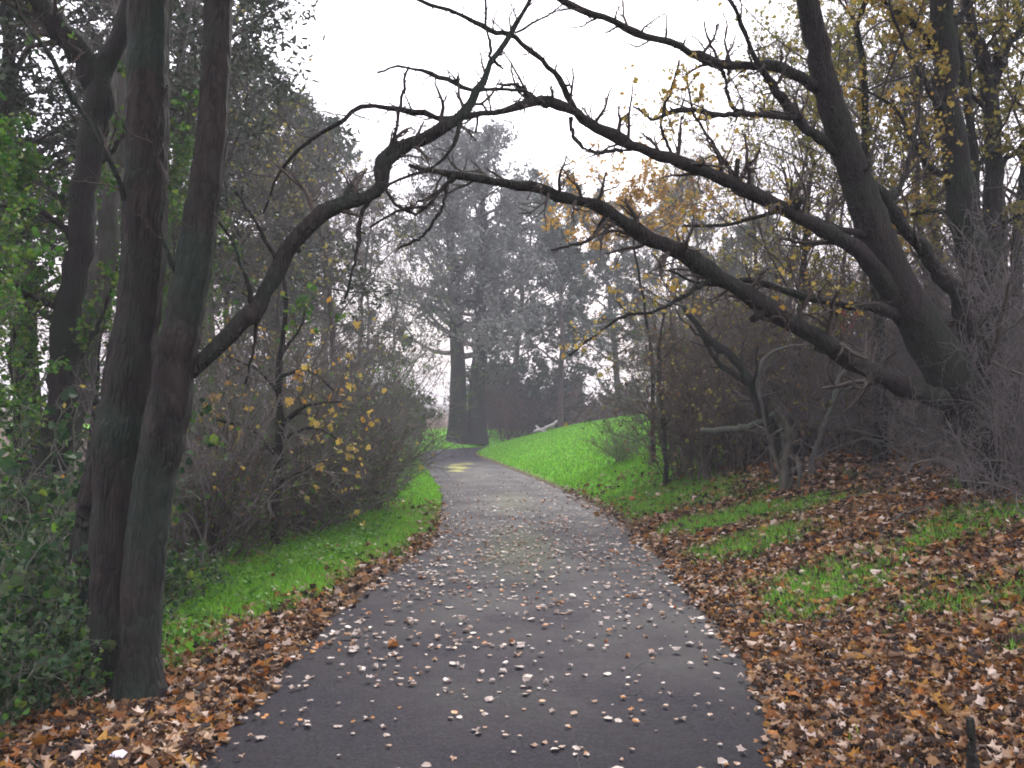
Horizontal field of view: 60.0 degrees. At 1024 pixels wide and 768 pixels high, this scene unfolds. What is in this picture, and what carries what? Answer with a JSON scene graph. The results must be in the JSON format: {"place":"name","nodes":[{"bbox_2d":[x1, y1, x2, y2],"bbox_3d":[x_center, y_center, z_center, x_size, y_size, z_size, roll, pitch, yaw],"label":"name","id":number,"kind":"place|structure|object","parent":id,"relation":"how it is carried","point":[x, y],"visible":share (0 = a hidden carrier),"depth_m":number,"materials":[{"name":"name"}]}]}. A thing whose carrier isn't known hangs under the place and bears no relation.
{"place":"outdoors","nodes":[
{"label":"outdoors","id":0,"kind":"place"},
{"bbox_2d":[200,447,795,767],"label":"path","id":1,"kind":"structure","parent":0,"point":[422,728],"depth_m":5.61,"materials":[{"name":"asphalt"}]},
{"bbox_2d":[284,466,752,685],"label":"scattered leaves","id":2,"kind":"object","parent":1,"relation":"on","point":[392,642],"visible":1,"depth_m":8.25,"materials":[{"name":"beige plant"}]},
{"bbox_2d":[0,402,1023,767],"bbox_3d":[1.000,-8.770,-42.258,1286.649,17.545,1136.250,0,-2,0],"label":"ground","id":3,"kind":"structure","parent":0,"point":[560,486],"depth_m":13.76,"materials":[{"name":"plant"}]},
{"bbox_2d":[0,91,77,456],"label":"green leaved tree","id":4,"kind":"object","parent":3,"relation":"on","point":[8,165],"visible":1,"depth_m":7.35,"materials":[{"name":"green plant"}]},
{"bbox_2d":[0,482,85,662],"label":"bramble","id":5,"kind":"object","parent":3,"relation":"on","point":[18,561],"visible":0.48,"depth_m":5.51,"materials":[{"name":"green plant"}]},
{"bbox_2d":[0,599,111,718],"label":"bramble","id":6,"kind":"object","parent":3,"relation":"on","point":[27,652],"visible":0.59,"depth_m":4.72,"materials":[{"name":"green plant"}]},
{"bbox_2d":[0,611,118,740],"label":"bramble","id":7,"kind":"object","parent":3,"relation":"on","point":[18,703],"visible":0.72,"depth_m":4.61,"materials":[{"name":"green plant"}]},
{"bbox_2d":[0,0,126,564],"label":"forked tree","id":8,"kind":"object","parent":3,"relation":"on","point":[98,104],"visible":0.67,"depth_m":9.16,"materials":[{"name":"brown plant"}]},
{"bbox_2d":[0,109,161,546],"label":"green leaved tree","id":9,"kind":"object","parent":3,"relation":"on","point":[25,175],"visible":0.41,"depth_m":9.42,"materials":[{"name":"green plant"}]},
{"bbox_2d":[0,460,180,624],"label":"bramble","id":10,"kind":"object","parent":3,"relation":"on","point":[41,527],"visible":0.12,"depth_m":6.51,"materials":[{"name":"green plant"}]},
{"bbox_2d":[0,0,198,538],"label":"grey trunked tree","id":11,"kind":"object","parent":3,"relation":"on","point":[108,232],"visible":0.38,"depth_m":10.38,"materials":[{"name":"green plant"}]},
{"bbox_2d":[0,540,208,683],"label":"bramble","id":12,"kind":"object","parent":3,"relation":"on","point":[27,606],"visible":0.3,"depth_m":5.42,"materials":[{"name":"green plant"}]},
{"bbox_2d":[0,118,224,462],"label":"green leaved tree","id":13,"kind":"object","parent":3,"relation":"on","point":[53,205],"visible":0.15,"depth_m":10.66,"materials":[{"name":"green plant"}]},
{"bbox_2d":[0,388,229,593],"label":"bramble","id":14,"kind":"object","parent":3,"relation":"on","point":[9,466],"visible":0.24,"depth_m":7.56,"materials":[{"name":"green plant"}]},
{"bbox_2d":[0,0,243,372],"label":"pine","id":15,"kind":"object","parent":3,"relation":"on","point":[4,9],"visible":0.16,"depth_m":13.25,"materials":[{"name":"green plant"}]},
{"bbox_2d":[0,0,266,505],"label":"pine","id":16,"kind":"object","parent":3,"relation":"on","point":[21,91],"visible":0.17,"depth_m":13.93,"materials":[{"name":"green plant"}]},
{"bbox_2d":[1,328,307,483],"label":"twiggy bush","id":17,"kind":"object","parent":3,"relation":"on","point":[86,422],"visible":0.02,"depth_m":16.80,"materials":[{"name":"brown plant"}]},
{"bbox_2d":[29,0,297,522],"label":"bare tree","id":18,"kind":"object","parent":3,"relation":"on","point":[177,117],"visible":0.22,"depth_m":13.37,"materials":[{"name":"grey plant"}]},
{"bbox_2d":[14,307,371,567],"bbox_3d":[-3.560,0.733,9.356,3.174,2.945,3.701,2,-3,-41],"label":"twiggy bush","id":19,"kind":"object","parent":3,"relation":"on","point":[175,526],"visible":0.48,"depth_m":9.24,"materials":[{"name":"brown plant"}]},
{"bbox_2d":[158,133,243,498],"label":"green leaved tree","id":20,"kind":"object","parent":3,"relation":"on","point":[187,154],"visible":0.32,"depth_m":12.74,"materials":[{"name":"green plant"}]},
{"bbox_2d":[163,538,240,607],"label":"bramble","id":21,"kind":"object","parent":3,"relation":"on","point":[168,588],"visible":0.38,"depth_m":7.44,"materials":[{"name":"green plant"}]},
{"bbox_2d":[9,507,406,690],"bbox_3d":[-3.268,1.849,9.435,3.365,0.255,9.048,0,-2,0],"label":"ground cover","id":22,"kind":"object","parent":3,"relation":"on","point":[190,644],"visible":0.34,"depth_m":8.84,"materials":[{"name":"green plant"}]},
{"bbox_2d":[24,0,407,350],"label":"pine","id":23,"kind":"object","parent":3,"relation":"on","point":[257,23],"visible":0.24,"depth_m":17.74,"materials":[{"name":"green plant"}]},
{"bbox_2d":[87,268,375,500],"bbox_3d":[-4.801,0.348,13.703,4.199,3.746,4.337,1,-3,-32],"label":"twiggy bush","id":24,"kind":"object","parent":3,"relation":"on","point":[258,347],"visible":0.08,"depth_m":12.97,"materials":[{"name":"brown plant"}]},
{"bbox_2d":[170,46,332,402],"bbox_3d":[-9.483,-4.090,27.174,6.743,13.323,6.846,2,-3,-38],"label":"pine","id":25,"kind":"object","parent":3,"relation":"on","point":[238,165],"visible":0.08,"depth_m":27.28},
{"bbox_2d":[83,310,423,529],"bbox_3d":[-3.516,0.676,12.595,3.662,3.398,4.270,-1,-3,33],"label":"twiggy bush","id":26,"kind":"object","parent":3,"relation":"on","point":[334,450],"visible":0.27,"depth_m":12.32,"materials":[{"name":"brown plant"}]},
{"bbox_2d":[162,1,349,443],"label":"bare tree","id":27,"kind":"object","parent":3,"relation":"on","point":[298,108],"visible":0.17,"depth_m":16.81,"materials":[{"name":"grey plant"}]},
{"bbox_2d":[168,417,371,566],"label":"leafy bush","id":28,"kind":"object","parent":3,"relation":"on","point":[224,531],"visible":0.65,"depth_m":9.30,"materials":[{"name":"brown plant"}]},
{"bbox_2d":[179,353,366,543],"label":"twiggy bush","id":29,"kind":"object","parent":3,"relation":"on","point":[271,432],"visible":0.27,"depth_m":11.15,"materials":[{"name":"brown plant"}]},
{"bbox_2d":[187,82,363,407],"bbox_3d":[-8.257,-4.056,31.447,6.489,13.631,7.079,1,-2,-23],"label":"pine","id":30,"kind":"object","parent":3,"relation":"on","point":[310,171],"visible":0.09,"depth_m":31.29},
{"bbox_2d":[0,0,575,704],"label":"twin trunk tree","id":31,"kind":"object","parent":3,"relation":"on","point":[132,462],"visible":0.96,"depth_m":5.16,"materials":[{"name":"brown plant"}]},
{"bbox_2d":[193,270,402,546],"bbox_3d":[-2.815,0.419,10.689,2.938,3.571,2.504,0,-2,0],"label":"sapling","id":32,"kind":"object","parent":3,"relation":"on","point":[278,449],"visible":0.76,"depth_m":10.50,"materials":[{"name":"brown plant"}]},
{"bbox_2d":[195,314,404,419],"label":"twiggy bush","id":33,"kind":"object","parent":3,"relation":"on","point":[285,355],"visible":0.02,"depth_m":21.22,"materials":[{"name":"brown plant"}]},
{"bbox_2d":[204,406,402,537],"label":"leafy bush","id":34,"kind":"object","parent":3,"relation":"on","point":[309,518],"visible":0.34,"depth_m":11.88,"materials":[{"name":"brown plant"}]},
{"bbox_2d":[192,322,423,518],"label":"twiggy bush","id":35,"kind":"object","parent":3,"relation":"on","point":[400,486],"visible":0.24,"depth_m":12.89,"materials":[{"name":"brown plant"}]},
{"bbox_2d":[209,98,410,460],"bbox_3d":[-3.865,-1.399,15.387,4.068,7.104,3.501,-1,-3,33],"label":"bare tree","id":36,"kind":"object","parent":3,"relation":"on","point":[277,313],"visible":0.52,"depth_m":15.13,"materials":[{"name":"grey plant"}]},
{"bbox_2d":[224,104,419,396],"bbox_3d":[-7.933,-4.649,37.781,7.772,15.355,7.891,-1,-3,34],"label":"pine","id":37,"kind":"object","parent":3,"relation":"on","point":[351,156],"visible":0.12,"depth_m":38.07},
{"bbox_2d":[191,293,453,501],"bbox_3d":[-3.860,0.403,17.000,4.883,4.531,5.693,-1,-2,16],"label":"twiggy bush","id":38,"kind":"object","parent":3,"relation":"on","point":[366,379],"visible":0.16,"depth_m":16.72,"materials":[{"name":"brown plant"}]},
{"bbox_2d":[235,70,443,410],"bbox_3d":[-3.687,-2.176,19.768,4.624,9.066,4.341,0,-2,0],"label":"bare tree","id":39,"kind":"object","parent":3,"relation":"on","point":[334,329],"visible":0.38,"depth_m":19.81,"materials":[{"name":"grey plant"}]},
{"bbox_2d":[235,345,472,514],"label":"twiggy bush","id":40,"kind":"object","parent":3,"relation":"on","point":[381,437],"visible":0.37,"depth_m":14.09,"materials":[{"name":"brown plant"}]},
{"bbox_2d":[297,141,435,395],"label":"bare tree","id":41,"kind":"object","parent":3,"relation":"on","point":[368,242],"visible":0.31,"depth_m":26.94,"materials":[{"name":"grey plant"}]},
{"bbox_2d":[322,413,430,509],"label":"leafy bush","id":42,"kind":"object","parent":3,"relation":"on","point":[387,492],"visible":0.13,"depth_m":14.89,"materials":[{"name":"green plant"}]},
{"bbox_2d":[266,324,489,494],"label":"twiggy bush","id":43,"kind":"object","parent":3,"relation":"on","point":[420,391],"visible":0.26,"depth_m":18.15,"materials":[{"name":"brown plant"}]},
{"bbox_2d":[296,142,460,380],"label":"bare tree","id":44,"kind":"object","parent":3,"relation":"on","point":[393,278],"visible":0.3,"depth_m":34.14,"materials":[{"name":"grey plant"}]},
{"bbox_2d":[261,291,501,468],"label":"twiggy bush","id":45,"kind":"object","parent":3,"relation":"on","point":[404,377],"visible":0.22,"depth_m":25.11,"materials":[{"name":"brown plant"}]},
{"bbox_2d":[319,216,452,438],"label":"bare tree","id":46,"kind":"object","parent":3,"relation":"on","point":[418,293],"visible":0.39,"depth_m":42.27,"materials":[{"name":"grey plant"}]},
{"bbox_2d":[398,381,444,439],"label":"evergreen bush","id":47,"kind":"object","parent":3,"relation":"on","point":[433,414],"visible":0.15,"depth_m":48.31,"materials":[{"name":"green plant"}]},
{"bbox_2d":[346,108,575,443],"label":"cypress","id":48,"kind":"object","parent":3,"relation":"on","point":[489,268],"visible":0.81,"depth_m":49.33,"materials":[{"name":"grey plant"}]},
{"bbox_2d":[443,351,528,428],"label":"evergreen bush","id":49,"kind":"object","parent":3,"relation":"on","point":[491,367],"visible":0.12,"depth_m":58.77,"materials":[{"name":"green plant"}]},
{"bbox_2d":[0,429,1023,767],"bbox_3d":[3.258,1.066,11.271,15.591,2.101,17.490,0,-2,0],"label":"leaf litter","id":50,"kind":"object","parent":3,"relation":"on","point":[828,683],"visible":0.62,"depth_m":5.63,"materials":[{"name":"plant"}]},
{"bbox_2d":[460,178,586,427],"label":"pine","id":51,"kind":"object","parent":3,"relation":"on","point":[565,312],"visible":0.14,"depth_m":57.59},
{"bbox_2d":[485,358,569,433],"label":"evergreen bush","id":52,"kind":"object","parent":3,"relation":"on","point":[508,364],"visible":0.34,"depth_m":55.24,"materials":[{"name":"green plant"}]},
{"bbox_2d":[485,361,571,441],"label":"russet bush","id":53,"kind":"object","parent":3,"relation":"on","point":[503,420],"visible":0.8,"depth_m":52.37,"materials":[{"name":"brown plant"}]},
{"bbox_2d":[491,166,618,427],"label":"pine","id":54,"kind":"object","parent":3,"relation":"on","point":[568,269],"visible":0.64,"depth_m":53.50,"materials":[{"name":"plant"}]},
{"bbox_2d":[538,363,602,428],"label":"evergreen bush","id":55,"kind":"object","parent":3,"relation":"on","point":[567,382],"visible":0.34,"depth_m":56.99,"materials":[{"name":"green plant"}]},
{"bbox_2d":[543,380,641,426],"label":"russet bush","id":56,"kind":"object","parent":3,"relation":"on","point":[584,416],"visible":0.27,"depth_m":49.74,"materials":[{"name":"brown plant"}]},
{"bbox_2d":[571,378,647,423],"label":"evergreen bush","id":57,"kind":"object","parent":3,"relation":"on","point":[604,396],"visible":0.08,"depth_m":51.58,"materials":[{"name":"green plant"}]},
{"bbox_2d":[555,188,669,393],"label":"pine","id":58,"kind":"object","parent":3,"relation":"on","point":[590,255],"visible":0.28,"depth_m":60.06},
{"bbox_2d":[569,411,658,465],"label":"twiggy bush","id":59,"kind":"object","parent":3,"relation":"on","point":[625,452],"visible":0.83,"depth_m":21.79,"materials":[{"name":"green plant"}]},
{"bbox_2d":[227,0,1023,490],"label":"leaning tree","id":60,"kind":"object","parent":3,"relation":"on","point":[869,242],"visible":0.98,"depth_m":8.25,"materials":[{"name":"brown plant"}]},
{"bbox_2d":[538,140,743,462],"bbox_3d":[3.011,-1.726,19.206,4.382,7.083,4.449,1,-3,-29],"label":"yellow maple","id":61,"kind":"object","parent":3,"relation":"on","point":[638,194],"visible":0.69,"depth_m":19.31,"materials":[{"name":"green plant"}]},
{"bbox_2d":[574,144,734,357],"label":"bare tree","id":62,"kind":"object","parent":3,"relation":"on","point":[680,265],"visible":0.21,"depth_m":31.38,"materials":[{"name":"brown plant"}]},
{"bbox_2d":[601,159,725,392],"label":"pine","id":63,"kind":"object","parent":3,"relation":"on","point":[630,288],"visible":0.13,"depth_m":55.88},
{"bbox_2d":[591,292,737,425],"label":"thicket bush","id":64,"kind":"object","parent":3,"relation":"on","point":[631,381],"visible":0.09,"depth_m":26.89,"materials":[{"name":"brown plant"}]},
{"bbox_2d":[642,281,692,486],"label":"slim stem","id":65,"kind":"object","parent":3,"relation":"on","point":[666,464],"visible":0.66,"depth_m":16.37,"materials":[{"name":"brown plant"}]},
{"bbox_2d":[569,298,768,462],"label":"twiggy bush","id":66,"kind":"object","parent":3,"relation":"on","point":[624,405],"visible":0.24,"depth_m":19.84,"materials":[{"name":"brown plant"}]},
{"bbox_2d":[612,312,725,482],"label":"russet bush","id":67,"kind":"object","parent":3,"relation":"on","point":[676,471],"visible":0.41,"depth_m":16.63,"materials":[{"name":"brown plant"}]},
{"bbox_2d":[592,71,801,337],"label":"bare tree","id":68,"kind":"object","parent":3,"relation":"on","point":[696,239],"visible":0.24,"depth_m":24.05,"materials":[{"name":"brown plant"}]},
{"bbox_2d":[564,288,838,483],"bbox_3d":[3.243,-0.118,15.572,5.110,3.778,3.752,0,-2,-11],"label":"thicket bush","id":69,"kind":"object","parent":3,"relation":"on","point":[703,441],"visible":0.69,"depth_m":15.47,"materials":[{"name":"brown plant"}]},
{"bbox_2d":[607,273,825,471],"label":"thicket bush","id":70,"kind":"object","parent":3,"relation":"on","point":[626,383],"visible":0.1,"depth_m":16.88,"materials":[{"name":"brown plant"}]},
{"bbox_2d":[586,204,851,447],"bbox_3d":[4.306,-1.277,20.095,8.518,5.666,6.253,2,-3,-40],"label":"thicket bush","id":71,"kind":"object","parent":3,"relation":"on","point":[608,358],"visible":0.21,"depth_m":20.07,"materials":[{"name":"brown plant"}]},
{"bbox_2d":[638,284,802,475],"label":"crooked tree","id":72,"kind":"object","parent":3,"relation":"on","point":[745,377],"visible":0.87,"depth_m":13.17,"materials":[{"name":"brown plant"}]},
{"bbox_2d":[579,215,886,395],"bbox_3d":[6.087,-1.028,20.279,8.316,5.457,7.894,1,-2,-19],"label":"thicket bush","id":73,"kind":"object","parent":3,"relation":"on","point":[663,337],"visible":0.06,"depth_m":19.38,"materials":[{"name":"brown plant"}]},
{"bbox_2d":[700,393,784,456],"bbox_3d":[3.490,0.765,13.199,1.238,1.350,1.012,0,-2,0],"label":"fallen limb","id":74,"kind":"object","parent":3,"relation":"on","point":[735,429],"visible":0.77,"depth_m":13.23,"materials":[{"name":"wood"}]},
{"bbox_2d":[704,214,801,334],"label":"pine","id":75,"kind":"object","parent":3,"relation":"on","point":[735,253],"visible":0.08,"depth_m":50.92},
{"bbox_2d":[671,79,855,370],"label":"bare tree","id":76,"kind":"object","parent":3,"relation":"on","point":[756,210],"visible":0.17,"depth_m":18.93,"materials":[{"name":"brown plant"}]},
{"bbox_2d":[743,402,809,490],"bbox_3d":[3.764,0.907,12.520,1.032,1.314,0.637,-2,-3,38],"label":"twisted stump","id":77,"kind":"object","parent":3,"relation":"on","point":[783,466],"visible":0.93,"depth_m":12.32,"materials":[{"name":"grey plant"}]},
{"bbox_2d":[756,341,810,479],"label":"curved branch","id":78,"kind":"object","parent":3,"relation":"on","point":[764,359],"visible":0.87,"depth_m":12.89,"materials":[{"name":"brown plant"}]},
{"bbox_2d":[644,0,933,455],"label":"yellow maple","id":79,"kind":"object","parent":3,"relation":"on","point":[765,242],"visible":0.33,"depth_m":15.74,"materials":[{"name":"twig"},{"name":"yellow leaf"},{"name":"dark bark"}]},
{"bbox_2d":[683,265,903,454],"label":"thicket bush","id":80,"kind":"object","parent":3,"relation":"on","point":[768,371],"visible":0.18,"depth_m":16.08,"materials":[{"name":"brown plant"}]},
{"bbox_2d":[705,304,905,463],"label":"thicket bush","id":81,"kind":"object","parent":3,"relation":"on","point":[817,381],"visible":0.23,"depth_m":14.76,"materials":[{"name":"brown plant"}]},
{"bbox_2d":[725,14,888,312],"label":"bare tree","id":82,"kind":"object","parent":3,"relation":"on","point":[781,175],"visible":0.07,"depth_m":20.93,"materials":[{"name":"brown plant"}]},
{"bbox_2d":[722,45,943,369],"bbox_3d":[6.895,-3.287,18.330,4.972,8.682,4.279,0,-2,12],"label":"bare tree","id":83,"kind":"object","parent":3,"relation":"on","point":[841,220],"visible":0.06,"depth_m":18.62,"materials":[{"name":"brown plant"}]},
{"bbox_2d":[808,324,870,476],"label":"slanting stem","id":84,"kind":"object","parent":3,"relation":"on","point":[827,415],"visible":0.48,"depth_m":12.76,"materials":[{"name":"brown plant"}]},
{"bbox_2d":[749,251,933,454],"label":"thicket bush","id":85,"kind":"object","parent":3,"relation":"on","point":[857,444],"visible":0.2,"depth_m":14.03,"materials":[{"name":"brown plant"}]},
{"bbox_2d":[725,201,957,421],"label":"thicket bush","id":86,"kind":"object","parent":3,"relation":"on","point":[781,249],"visible":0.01,"depth_m":18.34,"materials":[{"name":"brown plant"}]},
{"bbox_2d":[717,0,981,429],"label":"bare tree","id":87,"kind":"object","parent":3,"relation":"on","point":[853,259],"visible":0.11,"depth_m":16.91,"materials":[{"name":"brown plant"}]},
{"bbox_2d":[679,0,1023,463],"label":"yellow maple","id":88,"kind":"object","parent":3,"relation":"on","point":[864,120],"visible":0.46,"depth_m":12.43,"materials":[{"name":"twig"},{"name":"yellow leaf"},{"name":"dark bark"}]},
{"bbox_2d":[710,82,1023,409],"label":"thicket bush","id":89,"kind":"object","parent":3,"relation":"on","point":[849,289],"visible":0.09,"depth_m":14.26,"materials":[{"name":"brown plant"}]},
{"bbox_2d":[759,218,1023,422],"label":"thicket bush","id":90,"kind":"object","parent":3,"relation":"on","point":[866,290],"visible":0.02,"depth_m":16.03,"materials":[{"name":"brown plant"}]},
{"bbox_2d":[764,0,1023,291],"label":"yellow maple","id":91,"kind":"object","parent":3,"relation":"on","point":[920,135],"visible":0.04,"depth_m":16.08,"materials":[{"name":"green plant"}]},
{"bbox_2d":[781,0,1023,424],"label":"bare tree","id":92,"kind":"object","parent":3,"relation":"on","point":[919,200],"visible":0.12,"depth_m":15.13,"materials":[{"name":"brown plant"}]},
{"bbox_2d":[786,174,1022,495],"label":"grey tangle","id":93,"kind":"object","parent":3,"relation":"on","point":[860,422],"visible":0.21,"depth_m":11.93,"materials":[{"name":"plant"}]},
{"bbox_2d":[800,282,1021,455],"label":"thicket bush","id":94,"kind":"object","parent":3,"relation":"on","point":[894,366],"visible":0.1,"depth_m":13.06,"materials":[{"name":"brown plant"}]},
{"bbox_2d":[812,171,1023,479],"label":"grey tangle","id":95,"kind":"object","parent":3,"relation":"on","point":[934,411],"visible":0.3,"depth_m":10.10,"materials":[{"name":"plant"}]},
{"bbox_2d":[835,0,1023,350],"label":"yellow maple","id":96,"kind":"object","parent":3,"relation":"on","point":[1021,172],"visible":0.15,"depth_m":13.50,"materials":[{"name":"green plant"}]},
{"bbox_2d":[837,0,1023,432],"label":"upright tree","id":97,"kind":"object","parent":3,"relation":"on","point":[941,39],"visible":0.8,"depth_m":10.80,"materials":[{"name":"brown plant"}]},
{"bbox_2d":[841,164,1023,488],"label":"grey tangle","id":98,"kind":"object","parent":3,"relation":"on","point":[994,331],"visible":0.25,"depth_m":9.63,"materials":[{"name":"plant"}]},
{"bbox_2d":[851,223,1023,546],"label":"grey tangle","id":99,"kind":"object","parent":3,"relation":"on","point":[988,479],"visible":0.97,"depth_m":8.14,"materials":[{"name":"plant"}]},
{"bbox_2d":[862,0,1023,291],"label":"bare tree","id":100,"kind":"object","parent":3,"relation":"on","point":[1019,138],"visible":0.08,"depth_m":14.28,"materials":[{"name":"brown plant"}]},
{"bbox_2d":[965,717,978,767],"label":"upright stick","id":101,"kind":"object","parent":3,"relation":"on","point":[970,752],"visible":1,"depth_m":3.54,"materials":[{"name":"wood"}]},
{"bbox_2d":[933,0,1023,292],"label":"upright tree","id":102,"kind":"object","parent":3,"relation":"on","point":[995,171],"visible":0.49,"depth_m":11.64,"materials":[{"name":"brown plant"}]},
{"bbox_2d":[953,0,1023,210],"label":"upright tree","id":103,"kind":"object","parent":3,"relation":"on","point":[965,81],"visible":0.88,"depth_m":11.32,"materials":[{"name":"brown plant"}]},
{"bbox_2d":[0,0,1023,403],"label":"sky","id":104,"kind":"structure","parent":0,"point":[358,33],"materials":[{"name":"white"}]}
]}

